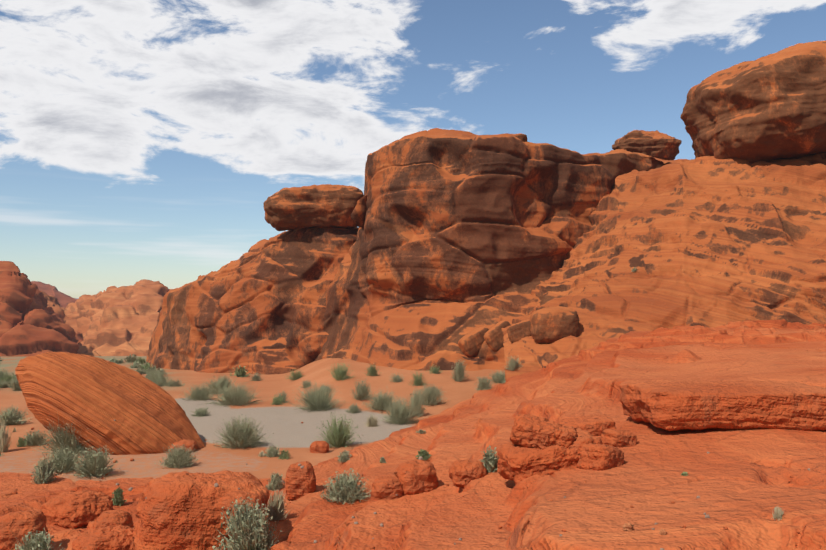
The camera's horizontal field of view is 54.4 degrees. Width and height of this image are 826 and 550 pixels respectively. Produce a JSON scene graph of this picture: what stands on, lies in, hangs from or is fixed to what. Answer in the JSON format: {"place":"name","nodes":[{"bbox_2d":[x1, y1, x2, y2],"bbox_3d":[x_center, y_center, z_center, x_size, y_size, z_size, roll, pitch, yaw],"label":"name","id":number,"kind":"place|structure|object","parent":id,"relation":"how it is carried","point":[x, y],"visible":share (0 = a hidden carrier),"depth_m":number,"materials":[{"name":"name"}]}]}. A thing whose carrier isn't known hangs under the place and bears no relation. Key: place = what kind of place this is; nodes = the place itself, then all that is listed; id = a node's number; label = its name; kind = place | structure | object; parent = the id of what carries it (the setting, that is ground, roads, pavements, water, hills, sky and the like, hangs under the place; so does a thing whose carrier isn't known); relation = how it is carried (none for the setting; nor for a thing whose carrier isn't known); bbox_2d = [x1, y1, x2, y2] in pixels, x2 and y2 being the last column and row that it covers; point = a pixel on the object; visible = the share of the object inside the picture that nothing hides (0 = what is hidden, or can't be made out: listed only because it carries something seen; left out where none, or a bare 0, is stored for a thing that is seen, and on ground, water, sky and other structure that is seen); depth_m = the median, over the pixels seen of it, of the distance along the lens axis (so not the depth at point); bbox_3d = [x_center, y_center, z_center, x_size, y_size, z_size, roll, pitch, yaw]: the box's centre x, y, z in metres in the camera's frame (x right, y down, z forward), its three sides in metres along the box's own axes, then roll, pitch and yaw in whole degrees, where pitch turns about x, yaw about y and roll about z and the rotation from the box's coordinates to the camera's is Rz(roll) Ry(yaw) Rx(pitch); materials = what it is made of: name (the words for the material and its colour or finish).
{"place":"outdoors","nodes":[
{"label":"outdoors","id":0,"kind":"place"},
{"bbox_2d":[0,261,83,356],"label":"hill","id":1,"kind":"structure","parent":0,"point":[32,323],"depth_m":144.20,"materials":[{"name":"brown stone"}]},
{"bbox_2d":[30,281,77,307],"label":"hill","id":2,"kind":"structure","parent":0,"point":[64,300],"depth_m":413.73,"materials":[{"name":"brown stone"}]},
{"bbox_2d":[0,356,505,482],"bbox_3d":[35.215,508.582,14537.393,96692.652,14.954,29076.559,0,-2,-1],"label":"ground","id":3,"kind":"structure","parent":0,"point":[294,435],"depth_m":26.63,"materials":[{"name":"sand"}]},
{"bbox_2d":[41,279,171,355],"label":"distant rock hills","id":4,"kind":"structure","parent":3,"relation":"on","point":[115,321],"depth_m":188.99,"materials":[{"name":"orange stone"}]},
{"bbox_2d":[15,352,204,454],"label":"tilted slab","id":5,"kind":"structure","parent":3,"relation":"on","point":[94,397],"depth_m":20.32,"materials":[{"name":"stone"}]},
{"bbox_2d":[170,439,196,451],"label":"boulder","id":6,"kind":"object","parent":3,"relation":"on","point":[189,443],"visible":0.46,"depth_m":20.33,"materials":[{"name":"stone"}]},
{"bbox_2d":[146,227,358,374],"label":"rock outcrop","id":7,"kind":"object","parent":3,"relation":"on","point":[259,307],"depth_m":49.04,"materials":[{"name":"stone"}]},
{"bbox_2d":[263,184,363,230],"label":"balanced rock","id":8,"kind":"object","parent":7,"relation":"on","point":[311,206],"visible":0.85,"depth_m":49.03,"materials":[{"name":"stone"}]},
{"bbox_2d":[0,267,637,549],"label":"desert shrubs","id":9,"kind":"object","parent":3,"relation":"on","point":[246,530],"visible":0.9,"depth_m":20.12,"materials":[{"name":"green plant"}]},
{"bbox_2d":[310,441,328,452],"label":"boulder","id":10,"kind":"object","parent":3,"relation":"on","point":[319,446],"visible":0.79,"depth_m":20.11,"materials":[{"name":"stone"}]},
{"bbox_2d":[0,357,687,505],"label":"green shrubs","id":11,"kind":"object","parent":3,"relation":"on","point":[338,436],"visible":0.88,"depth_m":21.31,"materials":[{"name":"green plant"}]},
{"bbox_2d":[0,319,825,549],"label":"rocky ground","id":12,"kind":"structure","parent":0,"point":[736,481],"depth_m":8.93,"materials":[{"name":"stone"}]},
{"bbox_2d":[0,510,47,549],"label":"boulder","id":13,"kind":"object","parent":12,"relation":"on","point":[18,525],"visible":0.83,"depth_m":10.05,"materials":[{"name":"stone"}]},
{"bbox_2d":[41,490,113,528],"bbox_3d":[-4.925,3.478,11.820,0.933,0.588,0.912,-2,-3,39],"label":"boulder","id":14,"kind":"object","parent":12,"relation":"on","point":[73,510],"visible":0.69,"depth_m":11.53,"materials":[{"name":"stone"}]},
{"bbox_2d":[72,525,134,549],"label":"boulder","id":15,"kind":"object","parent":12,"relation":"on","point":[119,537],"visible":0.77,"depth_m":9.37,"materials":[{"name":"stone"}]},
{"bbox_2d":[92,510,133,528],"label":"boulder","id":16,"kind":"object","parent":12,"relation":"on","point":[112,518],"visible":0.62,"depth_m":10.62,"materials":[{"name":"stone"}]},
{"bbox_2d":[133,470,269,549],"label":"boulder","id":17,"kind":"object","parent":12,"relation":"on","point":[179,510],"visible":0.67,"depth_m":8.99,"materials":[{"name":"stone"}]},
{"bbox_2d":[219,491,262,521],"bbox_3d":[-1.996,2.664,9.235,0.518,0.372,0.477,0,-2,-1],"label":"boulder","id":18,"kind":"object","parent":17,"relation":"on","point":[227,499],"visible":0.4,"depth_m":9.09,"materials":[{"name":"stone"}]},
{"bbox_2d":[285,461,316,500],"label":"boulder","id":19,"kind":"object","parent":12,"relation":"on","point":[299,481],"visible":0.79,"depth_m":11.91,"materials":[{"name":"stone"}]},
{"bbox_2d":[370,475,402,499],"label":"boulder","id":20,"kind":"object","parent":12,"relation":"on","point":[389,487],"visible":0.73,"depth_m":9.54,"materials":[{"name":"stone"}]},
{"bbox_2d":[0,414,783,520],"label":"dry shrubs","id":21,"kind":"object","parent":12,"relation":"on","point":[276,505],"visible":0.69,"depth_m":10.51,"materials":[{"name":"green plant"}]},
{"bbox_2d":[394,459,438,494],"bbox_3d":[0.036,2.516,9.862,0.550,0.484,0.502,1,-2,-16],"label":"boulder","id":22,"kind":"object","parent":12,"relation":"on","point":[416,476],"visible":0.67,"depth_m":9.67,"materials":[{"name":"stone"}]},
{"bbox_2d":[448,459,486,487],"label":"boulder","id":23,"kind":"object","parent":12,"relation":"on","point":[463,473],"visible":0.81,"depth_m":9.17,"materials":[{"name":"stone"}]},
{"bbox_2d":[497,428,601,483],"bbox_3d":[1.473,1.952,8.637,1.080,0.429,0.762,-10,0,-11],"label":"boulder","id":24,"kind":"object","parent":12,"relation":"on","point":[517,463],"visible":0.48,"depth_m":8.29,"materials":[{"name":"stone"}]},
{"bbox_2d":[510,414,576,449],"bbox_3d":[1.414,1.726,8.629,0.714,0.345,0.598,14,0,9],"label":"boulder","id":25,"kind":"object","parent":24,"relation":"on","point":[530,431],"visible":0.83,"depth_m":8.39,"materials":[{"name":"stone"}]},
{"bbox_2d":[558,414,616,435],"bbox_3d":[2.148,1.904,9.942,0.674,0.293,0.604,-8,-2,-1],"label":"boulder","id":26,"kind":"object","parent":12,"relation":"on","point":[594,424],"visible":0.4,"depth_m":9.70,"materials":[{"name":"stone"}]},
{"bbox_2d":[577,443,623,470],"bbox_3d":[1.950,1.911,8.337,0.436,0.312,0.388,17,-13,-39],"label":"boulder","id":27,"kind":"object","parent":12,"relation":"on","point":[599,457],"visible":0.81,"depth_m":8.19,"materials":[{"name":"stone"}]},
{"bbox_2d":[600,429,636,447],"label":"boulder","id":28,"kind":"object","parent":12,"relation":"on","point":[616,438],"visible":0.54,"depth_m":9.06,"materials":[{"name":"stone"}]},
{"bbox_2d":[622,523,633,530],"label":"pebble","id":29,"kind":"object","parent":12,"relation":"on","point":[627,526],"visible":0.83,"depth_m":5.77,"materials":[{"name":"orange stone"}]},
{"bbox_2d":[659,528,666,534],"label":"pebble","id":30,"kind":"object","parent":12,"relation":"on","point":[663,532],"visible":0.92,"depth_m":5.61,"materials":[{"name":"orange stone"}]},
{"bbox_2d":[619,379,825,430],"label":"rock ledge","id":31,"kind":"object","parent":12,"relation":"on","point":[670,405],"visible":0.96,"depth_m":9.44,"materials":[{"name":"stone"}]},
{"bbox_2d":[0,0,825,297],"label":"sky","id":32,"kind":"structure","parent":0,"point":[140,139],"materials":[{"name":"blue"}]},
{"bbox_2d":[314,128,675,370],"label":"cliff","id":33,"kind":"structure","parent":0,"point":[460,234],"depth_m":39.39,"materials":[{"name":"stone"}]},
{"bbox_2d":[458,327,488,356],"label":"boulder","id":34,"kind":"object","parent":33,"relation":"on","point":[470,343],"visible":0.69,"depth_m":36.61,"materials":[{"name":"stone"}]},
{"bbox_2d":[484,320,510,351],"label":"boulder","id":35,"kind":"object","parent":33,"relation":"on","point":[493,337],"visible":0.52,"depth_m":36.46,"materials":[{"name":"stone"}]},
{"bbox_2d":[512,133,526,141],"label":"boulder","id":36,"kind":"object","parent":33,"relation":"on","point":[522,137],"visible":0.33,"depth_m":41.73,"materials":[{"name":"stone"}]},
{"bbox_2d":[612,130,681,159],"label":"boulder","id":37,"kind":"object","parent":33,"relation":"on","point":[657,144],"visible":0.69,"depth_m":53.02,"materials":[{"name":"stone"}]},
{"bbox_2d":[501,153,825,379],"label":"slope","id":38,"kind":"structure","parent":0,"point":[708,241],"depth_m":33.31,"materials":[{"name":"stone"}]},
{"bbox_2d":[507,319,531,342],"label":"boulder","id":39,"kind":"object","parent":38,"relation":"on","point":[518,331],"visible":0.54,"depth_m":31.38,"materials":[{"name":"stone"}]},
{"bbox_2d":[530,306,579,343],"bbox_3d":[5.312,1.899,30.106,1.828,1.449,1.536,0,-2,-1],"label":"boulder","id":40,"kind":"object","parent":38,"relation":"on","point":[549,325],"visible":0.9,"depth_m":29.48,"materials":[{"name":"stone"}]},
{"bbox_2d":[680,41,825,163],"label":"boulder","id":41,"kind":"object","parent":38,"relation":"on","point":[769,107],"visible":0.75,"depth_m":36.79,"materials":[{"name":"stone"}]}
]}

